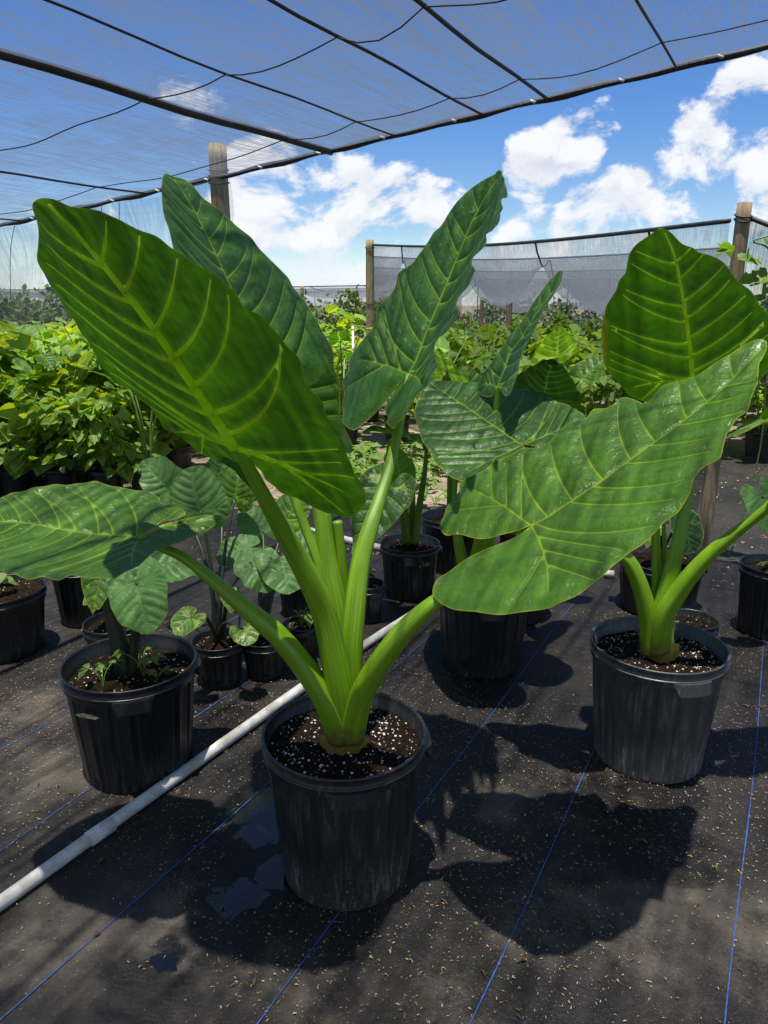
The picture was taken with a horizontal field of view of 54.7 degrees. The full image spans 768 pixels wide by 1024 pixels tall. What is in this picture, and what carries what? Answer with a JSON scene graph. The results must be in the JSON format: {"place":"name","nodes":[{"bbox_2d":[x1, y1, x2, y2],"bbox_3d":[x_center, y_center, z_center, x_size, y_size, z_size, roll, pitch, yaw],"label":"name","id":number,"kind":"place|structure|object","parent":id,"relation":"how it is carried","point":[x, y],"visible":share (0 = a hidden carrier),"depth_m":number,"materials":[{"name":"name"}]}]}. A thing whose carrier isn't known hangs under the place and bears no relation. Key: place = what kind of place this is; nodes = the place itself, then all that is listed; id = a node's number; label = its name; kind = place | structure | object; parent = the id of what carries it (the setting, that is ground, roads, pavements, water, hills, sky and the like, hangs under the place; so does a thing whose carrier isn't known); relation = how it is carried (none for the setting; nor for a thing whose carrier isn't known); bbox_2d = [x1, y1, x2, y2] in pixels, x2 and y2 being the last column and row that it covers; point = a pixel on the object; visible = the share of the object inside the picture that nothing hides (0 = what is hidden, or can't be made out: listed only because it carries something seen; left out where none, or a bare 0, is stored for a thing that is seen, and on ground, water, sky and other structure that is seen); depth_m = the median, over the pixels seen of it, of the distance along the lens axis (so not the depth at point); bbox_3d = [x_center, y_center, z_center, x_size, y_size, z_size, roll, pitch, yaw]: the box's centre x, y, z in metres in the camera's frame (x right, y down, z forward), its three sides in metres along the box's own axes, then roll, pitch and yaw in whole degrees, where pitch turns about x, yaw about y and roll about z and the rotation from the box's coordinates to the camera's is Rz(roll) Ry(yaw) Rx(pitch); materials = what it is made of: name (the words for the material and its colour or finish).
{"place":"outdoors","nodes":[
{"label":"outdoors","id":0,"kind":"place"},
{"bbox_2d":[0,0,767,305],"label":"sky","id":1,"kind":"structure","parent":0,"point":[690,145],"materials":[{"name":"blue"}]},
{"bbox_2d":[29,306,762,508],"bbox_3d":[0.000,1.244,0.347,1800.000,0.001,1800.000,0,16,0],"label":"ground","id":2,"kind":"structure","parent":0,"point":[737,443],"depth_m":6.93,"materials":[{"name":"soil"}]},
{"bbox_2d":[0,283,28,322],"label":"hedge tree","id":3,"kind":"object","parent":2,"relation":"on","point":[24,286],"visible":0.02,"depth_m":14.88,"materials":[{"name":"green plant"}]},
{"bbox_2d":[0,349,33,373],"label":"nursery plant","id":4,"kind":"object","parent":2,"relation":"on","point":[21,355],"depth_m":6.51,"materials":[{"name":"green plant"}]},
{"bbox_2d":[7,321,44,331],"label":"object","id":5,"kind":"object","parent":2,"relation":"on","point":[39,328],"visible":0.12,"depth_m":8.86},
{"bbox_2d":[0,286,66,328],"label":"hedge tree","id":6,"kind":"object","parent":2,"relation":"on","point":[10,306],"visible":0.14,"depth_m":12.67,"materials":[{"name":"green plant"}]},
{"bbox_2d":[11,289,64,318],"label":"hedge tree","id":7,"kind":"object","parent":2,"relation":"on","point":[30,305],"visible":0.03,"depth_m":14.73,"materials":[{"name":"green plant"}]},
{"bbox_2d":[12,331,67,368],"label":"plant","id":8,"kind":"object","parent":2,"relation":"on","point":[44,335],"visible":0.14,"depth_m":6.36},
{"bbox_2d":[11,284,75,329],"bbox_3d":[-5.584,-3.150,13.011,1.930,1.765,1.930,-4,16,-14],"label":"hedge tree","id":9,"kind":"object","parent":2,"relation":"on","point":[51,313],"visible":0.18,"depth_m":12.52,"materials":[{"name":"green plant"}]},
{"bbox_2d":[29,317,63,337],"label":"nursery plant","id":10,"kind":"object","parent":2,"relation":"on","point":[51,325],"depth_m":10.22,"materials":[{"name":"green plant"}]},
{"bbox_2d":[31,323,69,361],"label":"nursery plant","id":11,"kind":"object","parent":2,"relation":"on","point":[53,331],"visible":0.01,"depth_m":7.26,"materials":[{"name":"green plant"}]},
{"bbox_2d":[50,319,78,335],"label":"nursery plant","id":12,"kind":"object","parent":2,"relation":"on","point":[62,331],"visible":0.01,"depth_m":8.26,"materials":[{"name":"green plant"}]},
{"bbox_2d":[59,333,81,343],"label":"nursery plant","id":13,"kind":"object","parent":2,"relation":"on","point":[77,339],"visible":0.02,"depth_m":7.07,"materials":[{"name":"green plant"}]},
{"bbox_2d":[46,321,145,426],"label":"nursery plant","id":14,"kind":"object","parent":2,"relation":"on","point":[87,347],"visible":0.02,"depth_m":6.44,"materials":[{"name":"green plant"}]},
{"bbox_2d":[87,365,156,490],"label":"plant","id":15,"kind":"object","parent":2,"relation":"on","point":[135,484],"visible":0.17,"depth_m":5.01,"materials":[{"name":"plant"}]},
{"bbox_2d":[99,369,193,469],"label":"nursery plant","id":16,"kind":"object","parent":2,"relation":"on","point":[175,449],"visible":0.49,"depth_m":5.65,"materials":[{"name":"green plant"}]},
{"bbox_2d":[207,143,236,506],"bbox_3d":[-0.985,-1.089,4.680,0.128,2.240,0.128,0,16,0],"label":"wooden post","id":17,"kind":"object","parent":2,"relation":"on","point":[219,187],"visible":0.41,"depth_m":4.39,"materials":[{"name":"wood"}]},
{"bbox_2d":[0,0,767,226],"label":"shade cloth","id":18,"kind":"object","parent":17,"relation":"attached to","point":[514,43],"visible":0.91,"depth_m":2.83,"materials":[{"name":"fabric"}]},
{"bbox_2d":[0,205,119,333],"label":"side curtain","id":19,"kind":"object","parent":18,"relation":"hanging from","point":[10,259],"visible":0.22,"depth_m":5.25,"materials":[{"name":"fabric"}]},
{"bbox_2d":[300,286,303,295],"bbox_3d":[-1.905,-4.403,17.460,0.095,1.751,0.096,0,16,0],"label":"wooden post","id":20,"kind":"object","parent":2,"relation":"on","point":[302,289],"visible":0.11,"depth_m":17.22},
{"bbox_2d":[0,284,461,321],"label":"shade net","id":21,"kind":"object","parent":20,"relation":"attached to","point":[326,290],"visible":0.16,"depth_m":19.09,"materials":[{"name":"fabric"}]},
{"bbox_2d":[306,301,333,318],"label":"hedge tree","id":22,"kind":"object","parent":2,"relation":"on","point":[312,308],"visible":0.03,"depth_m":14.36,"materials":[{"name":"green plant"}]},
{"bbox_2d":[301,288,339,331],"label":"hedge tree","id":23,"kind":"object","parent":2,"relation":"on","point":[321,318],"visible":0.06,"depth_m":12.86,"materials":[{"name":"green plant"}]},
{"bbox_2d":[318,304,365,377],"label":"nursery plant","id":24,"kind":"object","parent":2,"relation":"on","point":[349,320],"visible":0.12,"depth_m":10.10,"materials":[{"name":"green plant"}]},
{"bbox_2d":[326,327,365,405],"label":"nursery bush","id":25,"kind":"object","parent":2,"relation":"on","point":[335,356],"visible":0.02,"depth_m":9.32,"materials":[{"name":"green plant"}]},
{"bbox_2d":[313,284,382,367],"bbox_3d":[-0.471,-3.034,12.736,1.840,1.683,1.840,-2,16,-8],"label":"hedge tree","id":26,"kind":"object","parent":2,"relation":"on","point":[353,296],"visible":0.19,"depth_m":12.46,"materials":[{"name":"green plant"}]},
{"bbox_2d":[329,326,372,444],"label":"plant","id":27,"kind":"object","parent":2,"relation":"on","point":[336,339],"visible":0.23,"depth_m":6.97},
{"bbox_2d":[347,450,360,459],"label":"weed sprout","id":28,"kind":"object","parent":2,"relation":"on","point":[354,454],"visible":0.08,"depth_m":6.10,"materials":[{"name":"green plant"}]},
{"bbox_2d":[352,465,364,476],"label":"weed sprout","id":29,"kind":"object","parent":2,"relation":"on","point":[360,471],"visible":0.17,"depth_m":5.39,"materials":[{"name":"green plant"}]},
{"bbox_2d":[353,442,373,462],"bbox_3d":[-0.196,-0.484,6.227,0.322,0.174,0.306,-13,20,-38],"label":"weed sprout","id":30,"kind":"object","parent":2,"relation":"on","point":[359,449],"visible":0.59,"depth_m":6.14,"materials":[{"name":"green plant"}]},
{"bbox_2d":[332,324,396,421],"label":"nursery bush","id":31,"kind":"object","parent":2,"relation":"on","point":[374,417],"visible":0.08,"depth_m":8.46,"materials":[{"name":"green plant"}]},
{"bbox_2d":[348,451,381,465],"bbox_3d":[-0.167,-0.378,5.853,0.317,0.172,0.301,5,16,17],"label":"weed sprout","id":32,"kind":"object","parent":2,"relation":"on","point":[373,457],"visible":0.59,"depth_m":5.82,"materials":[{"name":"green plant"}]},
{"bbox_2d":[352,440,380,456],"bbox_3d":[-0.178,-0.515,6.341,0.318,0.172,0.302,1,16,3],"label":"weed sprout","id":33,"kind":"object","parent":2,"relation":"on","point":[376,444],"visible":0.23,"depth_m":6.33,"materials":[{"name":"green plant"}]},
{"bbox_2d":[365,240,374,334],"bbox_3d":[-0.154,-2.000,8.371,0.108,2.010,0.109,0,16,0],"label":"wooden post","id":34,"kind":"object","parent":2,"relation":"on","point":[369,302],"visible":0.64,"depth_m":8.19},
{"bbox_2d":[372,218,730,353],"bbox_3d":[2.026,-2.489,9.104,4.707,1.386,10.984,0,16,0],"label":"shade net","id":35,"kind":"object","parent":34,"relation":"attached to","point":[601,292],"visible":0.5,"depth_m":6.33,"materials":[{"name":"fabric"}]},
{"bbox_2d":[342,345,419,441],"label":"nursery bush","id":36,"kind":"object","parent":2,"relation":"on","point":[406,422],"visible":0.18,"depth_m":7.22,"materials":[{"name":"green plant"}]},
{"bbox_2d":[0,456,767,1023],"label":"weed mat","id":37,"kind":"object","parent":2,"relation":"on","point":[186,978],"visible":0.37,"depth_m":1.76,"materials":[{"name":"fabric"}]},
{"bbox_2d":[0,321,40,450],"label":"nursery plant","id":38,"kind":"object","parent":37,"relation":"on","point":[18,338],"visible":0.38,"depth_m":5.33,"materials":[{"name":"green plant"}]},
{"bbox_2d":[0,572,46,663],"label":"seedling pot","id":39,"kind":"object","parent":37,"relation":"on","point":[22,618],"visible":0.97,"depth_m":2.76,"materials":[{"name":"black plastic"}]},
{"bbox_2d":[0,356,64,492],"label":"nursery plant","id":40,"kind":"object","parent":37,"relation":"on","point":[21,483],"visible":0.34,"depth_m":5.18,"materials":[{"name":"green plant"}]},
{"bbox_2d":[0,347,74,484],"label":"plant","id":41,"kind":"object","parent":37,"relation":"on","point":[46,360],"visible":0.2,"depth_m":5.40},
{"bbox_2d":[5,337,108,446],"bbox_3d":[-2.689,-0.893,6.048,1.073,1.040,0.713,2,16,8],"label":"nursery plant","id":42,"kind":"object","parent":37,"relation":"on","point":[37,343],"visible":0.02,"depth_m":5.86,"materials":[{"name":"green plant"}]},
{"bbox_2d":[0,353,120,485],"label":"nursery plant","id":43,"kind":"object","parent":37,"relation":"on","point":[14,429],"visible":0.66,"depth_m":4.95,"materials":[{"name":"green plant"}]},
{"bbox_2d":[52,575,102,628],"bbox_3d":[-1.257,0.329,3.100,0.245,0.260,0.248,0,16,0],"label":"seedling pot","id":44,"kind":"object","parent":37,"relation":"on","point":[75,612],"visible":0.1,"depth_m":3.01,"materials":[{"name":"black plastic"}]},
{"bbox_2d":[26,332,149,479],"bbox_3d":[-2.214,-0.810,5.638,0.969,1.100,1.093,-7,17,-22],"label":"nursery plant","id":45,"kind":"object","parent":37,"relation":"on","point":[72,354],"visible":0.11,"depth_m":5.36,"materials":[{"name":"green plant"}]},
{"bbox_2d":[23,381,160,487],"bbox_3d":[-1.953,-0.471,4.998,0.824,0.791,0.967,-10,18,-31],"label":"nursery plant","id":46,"kind":"object","parent":37,"relation":"on","point":[106,472],"visible":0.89,"depth_m":4.90,"materials":[{"name":"green plant"}]},
{"bbox_2d":[55,339,149,465],"bbox_3d":[-2.216,-0.943,6.128,1.165,1.092,1.198,3,16,9],"label":"nursery plant","id":47,"kind":"object","parent":37,"relation":"on","point":[68,342],"visible":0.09,"depth_m":5.98,"materials":[{"name":"green plant"}]},
{"bbox_2d":[82,567,173,644],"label":"taro plant","id":48,"kind":"object","parent":37,"relation":"on","point":[94,628],"visible":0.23,"depth_m":2.56,"materials":[{"name":"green plant"}]},
{"bbox_2d":[59,551,202,794],"bbox_3d":[-0.708,0.420,2.057,0.366,0.644,0.379,4,16,15],"label":"taro plant","id":49,"kind":"object","parent":37,"relation":"on","point":[133,728],"visible":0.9,"depth_m":1.99,"materials":[{"name":"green plant"}]},
{"bbox_2d":[77,657,124,686],"bbox_3d":[-0.769,0.433,2.006,0.124,0.070,0.078,-9,18,-29],"label":"weed sprout","id":50,"kind":"object","parent":49,"relation":"on","point":[101,665],"visible":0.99,"depth_m":1.99,"materials":[{"name":"green plant"}]},
{"bbox_2d":[112,642,166,676],"bbox_3d":[-0.666,0.408,2.034,0.150,0.102,0.146,0,16,0],"label":"weed sprout","id":51,"kind":"object","parent":49,"relation":"on","point":[156,654],"visible":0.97,"depth_m":2.00,"materials":[{"name":"green plant"}]},
{"bbox_2d":[145,665,171,682],"bbox_3d":[-0.601,0.443,2.002,0.041,0.058,0.085,7,17,25],"label":"weed sprout","id":52,"kind":"object","parent":49,"relation":"on","point":[163,671],"visible":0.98,"depth_m":2.01,"materials":[{"name":"green plant"}]},
{"bbox_2d":[0,613,406,911],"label":"irrigation pipe","id":53,"kind":"object","parent":37,"relation":"on","point":[91,837],"visible":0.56,"depth_m":1.95,"materials":[{"name":"white plastic"}]},
{"bbox_2d":[139,456,277,689],"bbox_3d":[-0.629,0.192,2.675,0.388,0.752,0.777,-6,17,-22],"label":"taro plant","id":54,"kind":"object","parent":37,"relation":"on","point":[214,487],"visible":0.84,"depth_m":2.54,"materials":[{"name":"green plant"}]},
{"bbox_2d":[216,494,315,680],"bbox_3d":[-0.387,0.260,2.701,0.395,0.606,0.419,-9,18,-30],"label":"taro plant","id":55,"kind":"object","parent":37,"relation":"on","point":[264,661],"visible":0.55,"depth_m":2.64,"materials":[{"name":"green plant"}]},
{"bbox_2d":[280,589,309,617],"bbox_3d":[-0.374,0.320,3.159,0.162,0.245,0.160,0,16,0],"label":"seedling pot","id":56,"kind":"object","parent":37,"relation":"on","point":[293,601],"visible":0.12,"depth_m":3.12,"materials":[{"name":"black plastic"}]},
{"bbox_2d":[281,606,317,657],"bbox_3d":[-0.309,0.443,2.797,0.152,0.202,0.151,0,16,0],"label":"seedling pot","id":57,"kind":"object","parent":37,"relation":"on","point":[300,628],"visible":0.68,"depth_m":2.76,"materials":[{"name":"black plastic"}]},
{"bbox_2d":[365,566,384,623],"bbox_3d":[-0.066,0.342,3.107,0.141,0.230,0.148,0,16,0],"label":"seedling pot","id":58,"kind":"object","parent":37,"relation":"on","point":[375,590],"visible":0.49,"depth_m":3.08,"materials":[{"name":"black plastic"}]},
{"bbox_2d":[0,170,766,911],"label":"elephant ear","id":59,"kind":"object","parent":37,"relation":"on","point":[206,336],"visible":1,"depth_m":1.50},
{"bbox_2d":[0,573,767,1023],"bbox_3d":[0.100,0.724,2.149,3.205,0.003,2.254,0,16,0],"label":"straw litter","id":60,"kind":"object","parent":37,"relation":"on","point":[424,849],"visible":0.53,"depth_m":1.81,"materials":[{"name":"plant"}]},
{"bbox_2d":[350,425,442,601],"bbox_3d":[0.071,0.017,3.204,0.429,0.803,0.543,0,16,0],"label":"elephant ear","id":61,"kind":"object","parent":37,"relation":"on","point":[410,553],"visible":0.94,"depth_m":3.26},
{"bbox_2d":[415,484,446,504],"bbox_3d":[0.326,-0.094,4.883,0.254,0.144,0.267,-14,21,-40],"label":"weed sprout","id":62,"kind":"object","parent":37,"relation":"on","point":[444,493],"visible":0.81,"depth_m":4.87,"materials":[{"name":"green plant"}]},
{"bbox_2d":[421,348,479,574],"bbox_3d":[0.328,-0.185,3.323,0.300,1.129,0.896,0,16,0],"label":"elephant ear","id":63,"kind":"object","parent":37,"relation":"on","point":[431,519],"visible":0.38,"depth_m":3.59},
{"bbox_2d":[311,527,613,577],"bbox_3d":[0.207,0.206,3.956,1.958,0.050,0.221,8,17,26],"label":"irrigation pipe","id":64,"kind":"object","parent":37,"relation":"on","point":[609,573],"visible":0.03,"depth_m":4.00,"materials":[{"name":"white plastic"}]},
{"bbox_2d":[414,270,584,679],"bbox_3d":[0.372,-0.077,2.456,0.541,1.387,0.611,0,16,0],"label":"elephant ear","id":65,"kind":"object","parent":37,"relation":"on","point":[485,421],"visible":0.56,"depth_m":2.45},
{"bbox_2d":[500,325,579,542],"bbox_3d":[0.700,-0.232,3.348,0.295,1.207,0.624,0,16,0],"label":"elephant ear","id":66,"kind":"object","parent":37,"relation":"on","point":[560,343],"visible":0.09,"depth_m":3.01},
{"bbox_2d":[513,354,605,624],"bbox_3d":[0.580,-0.071,2.958,0.420,1.107,0.616,10,18,32],"label":"elephant ear","id":67,"kind":"object","parent":37,"relation":"on","point":[554,379],"visible":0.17,"depth_m":2.69},
{"bbox_2d":[618,510,707,614],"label":"taro plant","id":68,"kind":"object","parent":37,"relation":"on","point":[641,554],"visible":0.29,"depth_m":3.14,"materials":[{"name":"green plant"}]},
{"bbox_2d":[589,228,767,783],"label":"elephant ear","id":69,"kind":"object","parent":37,"relation":"on","point":[676,310],"visible":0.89,"depth_m":1.97},
{"bbox_2d":[675,608,719,636],"bbox_3d":[1.120,0.474,2.728,0.193,0.180,0.191,0,16,0],"label":"seedling pot","id":70,"kind":"object","parent":37,"relation":"on","point":[708,622],"visible":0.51,"depth_m":2.72,"materials":[{"name":"plastic"}]},
{"bbox_2d":[695,202,752,553],"bbox_3d":[1.672,-0.574,3.681,0.080,1.785,0.081,0,16,0],"label":"wooden post","id":71,"kind":"object","parent":37,"relation":"on","point":[742,218],"visible":0.58,"depth_m":3.74,"materials":[{"name":"wood"}]},
{"bbox_2d":[743,216,767,382],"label":"shade net","id":72,"kind":"object","parent":71,"relation":"hanging from","point":[759,221],"visible":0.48,"depth_m":3.47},
{"bbox_2d":[716,235,767,555],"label":"climbing vine","id":73,"kind":"object","parent":37,"relation":"on","point":[757,276],"visible":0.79,"depth_m":3.41,"materials":[{"name":"green plant"}]},
{"bbox_2d":[734,371,767,458],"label":"nursery bush","id":74,"kind":"object","parent":37,"relation":"on","point":[752,440],"visible":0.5,"depth_m":6.42,"materials":[{"name":"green plant"}]},
{"bbox_2d":[737,477,767,640],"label":"taro plant","id":75,"kind":"object","parent":37,"relation":"on","point":[752,620],"visible":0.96,"depth_m":2.92,"materials":[{"name":"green plant"}]},
{"bbox_2d":[400,441,423,455],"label":"weed sprout","id":76,"kind":"object","parent":2,"relation":"on","point":[417,447],"visible":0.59,"depth_m":6.34,"materials":[{"name":"green plant"}]},
{"bbox_2d":[382,291,465,324],"bbox_3d":[0.527,-3.025,12.785,1.666,1.631,1.834,15,21,43],"label":"hedge tree","id":77,"kind":"object","parent":2,"relation":"on","point":[458,316],"visible":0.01,"depth_m":12.80,"materials":[{"name":"green plant"}]},
{"bbox_2d":[415,457,437,480],"bbox_3d":[0.290,-0.308,5.594,0.326,0.177,0.310,2,16,5],"label":"weed sprout","id":78,"kind":"object","parent":2,"relation":"on","point":[431,462],"visible":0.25,"depth_m":5.60,"materials":[{"name":"green plant"}]},
{"bbox_2d":[416,476,437,488],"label":"weed sprout","id":79,"kind":"object","parent":2,"relation":"on","point":[433,482],"visible":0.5,"depth_m":5.28,"materials":[{"name":"green plant"}]},
{"bbox_2d":[414,463,439,477],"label":"weed sprout","id":80,"kind":"object","parent":2,"relation":"on","point":[432,473],"visible":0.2,"depth_m":5.60,"materials":[{"name":"green plant"}]},
{"bbox_2d":[419,327,474,393],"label":"nursery bush","id":81,"kind":"object","parent":2,"relation":"on","point":[454,340],"visible":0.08,"depth_m":8.02,"materials":[{"name":"green plant"}]},
{"bbox_2d":[450,312,495,379],"bbox_3d":[1.102,-2.308,10.933,1.551,1.236,1.527,-11,19,-35],"label":"leafy tree","id":82,"kind":"object","parent":2,"relation":"on","point":[474,327],"visible":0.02,"depth_m":10.89,"materials":[{"name":"green plant"}]},
{"bbox_2d":[191,439,766,562],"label":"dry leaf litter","id":83,"kind":"object","parent":2,"relation":"on","point":[377,553],"visible":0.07,"depth_m":4.22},
{"bbox_2d":[449,321,511,377],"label":"nursery bush","id":84,"kind":"object","parent":2,"relation":"on","point":[507,332],"visible":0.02,"depth_m":9.01,"materials":[{"name":"green plant"}]},
{"bbox_2d":[479,297,483,338],"bbox_3d":[1.590,-2.778,12.202,0.075,1.449,0.074,0,16,0],"label":"wooden post","id":85,"kind":"object","parent":2,"relation":"on","point":[481,319],"visible":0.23,"depth_m":12.05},
{"bbox_2d":[447,319,538,375],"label":"nursery bush","id":86,"kind":"object","parent":2,"relation":"on","point":[482,365],"visible":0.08,"depth_m":7.04,"materials":[{"name":"green plant"}]},
{"bbox_2d":[468,324,522,370],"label":"nursery bush","id":87,"kind":"object","parent":2,"relation":"on","point":[484,337],"visible":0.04,"depth_m":8.40,"materials":[{"name":"green plant"}]},
{"bbox_2d":[460,302,544,350],"bbox_3d":[2.277,-3.455,14.538,1.696,1.508,1.541,3,16,10],"label":"hedge tree","id":88,"kind":"object","parent":2,"relation":"on","point":[486,314],"visible":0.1,"depth_m":14.22,"materials":[{"name":"green plant"}]},
{"bbox_2d":[505,284,512,331],"bbox_3d":[1.691,-2.326,10.148,0.089,1.683,0.090,0,16,0],"label":"wooden post","id":89,"kind":"object","parent":2,"relation":"on","point":[508,314],"visible":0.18,"depth_m":10.02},
{"bbox_2d":[488,307,578,359],"bbox_3d":[2.167,-2.250,10.661,1.539,1.335,1.706,0,16,-1],"label":"leafy tree","id":90,"kind":"object","parent":2,"relation":"on","point":[558,321],"visible":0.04,"depth_m":10.42,"materials":[{"name":"green plant"}]},
{"bbox_2d":[497,320,597,404],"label":"nursery bush","id":91,"kind":"object","parent":2,"relation":"on","point":[573,327],"visible":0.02,"depth_m":6.90,"materials":[{"name":"green plant"}]},
{"bbox_2d":[521,292,575,337],"bbox_3d":[3.262,-3.692,15.212,1.613,1.609,1.913,4,16,13],"label":"hedge tree","id":92,"kind":"object","parent":2,"relation":"on","point":[550,311],"visible":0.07,"depth_m":14.62,"materials":[{"name":"green plant"}]},
{"bbox_2d":[497,338,606,447],"bbox_3d":[1.443,-0.957,6.301,1.127,1.027,0.826,1,16,4],"label":"nursery bush","id":93,"kind":"object","parent":2,"relation":"on","point":[525,363],"visible":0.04,"depth_m":6.14,"materials":[{"name":"green plant"}]},
{"bbox_2d":[528,324,592,346],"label":"nursery bush","id":94,"kind":"object","parent":2,"relation":"on","point":[539,332],"visible":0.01,"depth_m":9.41,"materials":[{"name":"green plant"}]},
{"bbox_2d":[525,333,605,399],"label":"nursery bush","id":95,"kind":"object","parent":2,"relation":"on","point":[592,347],"visible":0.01,"depth_m":7.87,"materials":[{"name":"green plant"}]},
{"bbox_2d":[550,295,602,338],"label":"hedge tree","id":96,"kind":"object","parent":2,"relation":"on","point":[574,308],"visible":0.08,"depth_m":14.91,"materials":[{"name":"green plant"}]},
{"bbox_2d":[546,316,606,386],"bbox_3d":[3.151,-2.384,11.047,1.666,1.327,1.639,11,19,33],"label":"leafy tree","id":97,"kind":"object","parent":2,"relation":"on","point":[588,326],"visible":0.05,"depth_m":10.87,"materials":[{"name":"green plant"}]},
{"bbox_2d":[563,334,630,417],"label":"nursery bush","id":98,"kind":"object","parent":2,"relation":"on","point":[611,388],"visible":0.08,"depth_m":6.18,"materials":[{"name":"green plant"}]},
{"bbox_2d":[580,340,619,406],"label":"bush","id":99,"kind":"object","parent":2,"relation":"on","point":[597,343],"visible":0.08,"depth_m":7.30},
{"bbox_2d":[588,328,635,398],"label":"nursery bush","id":100,"kind":"object","parent":2,"relation":"on","point":[598,334],"visible":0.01,"depth_m":9.51,"materials":[{"name":"green plant"}]},
{"bbox_2d":[740,377,767,418],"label":"nursery bush","id":101,"kind":"object","parent":2,"relation":"on","point":[752,409],"visible":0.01,"depth_m":6.87,"materials":[{"name":"green plant"}]},
{"bbox_2d":[745,378,767,426],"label":"nursery bush","id":102,"kind":"object","parent":2,"relation":"on","point":[760,409],"visible":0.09,"depth_m":7.22,"materials":[{"name":"green plant"}]},
{"bbox_2d":[422,332,494,457],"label":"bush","id":103,"kind":"object","parent":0,"point":[442,343],"visible":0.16,"depth_m":6.45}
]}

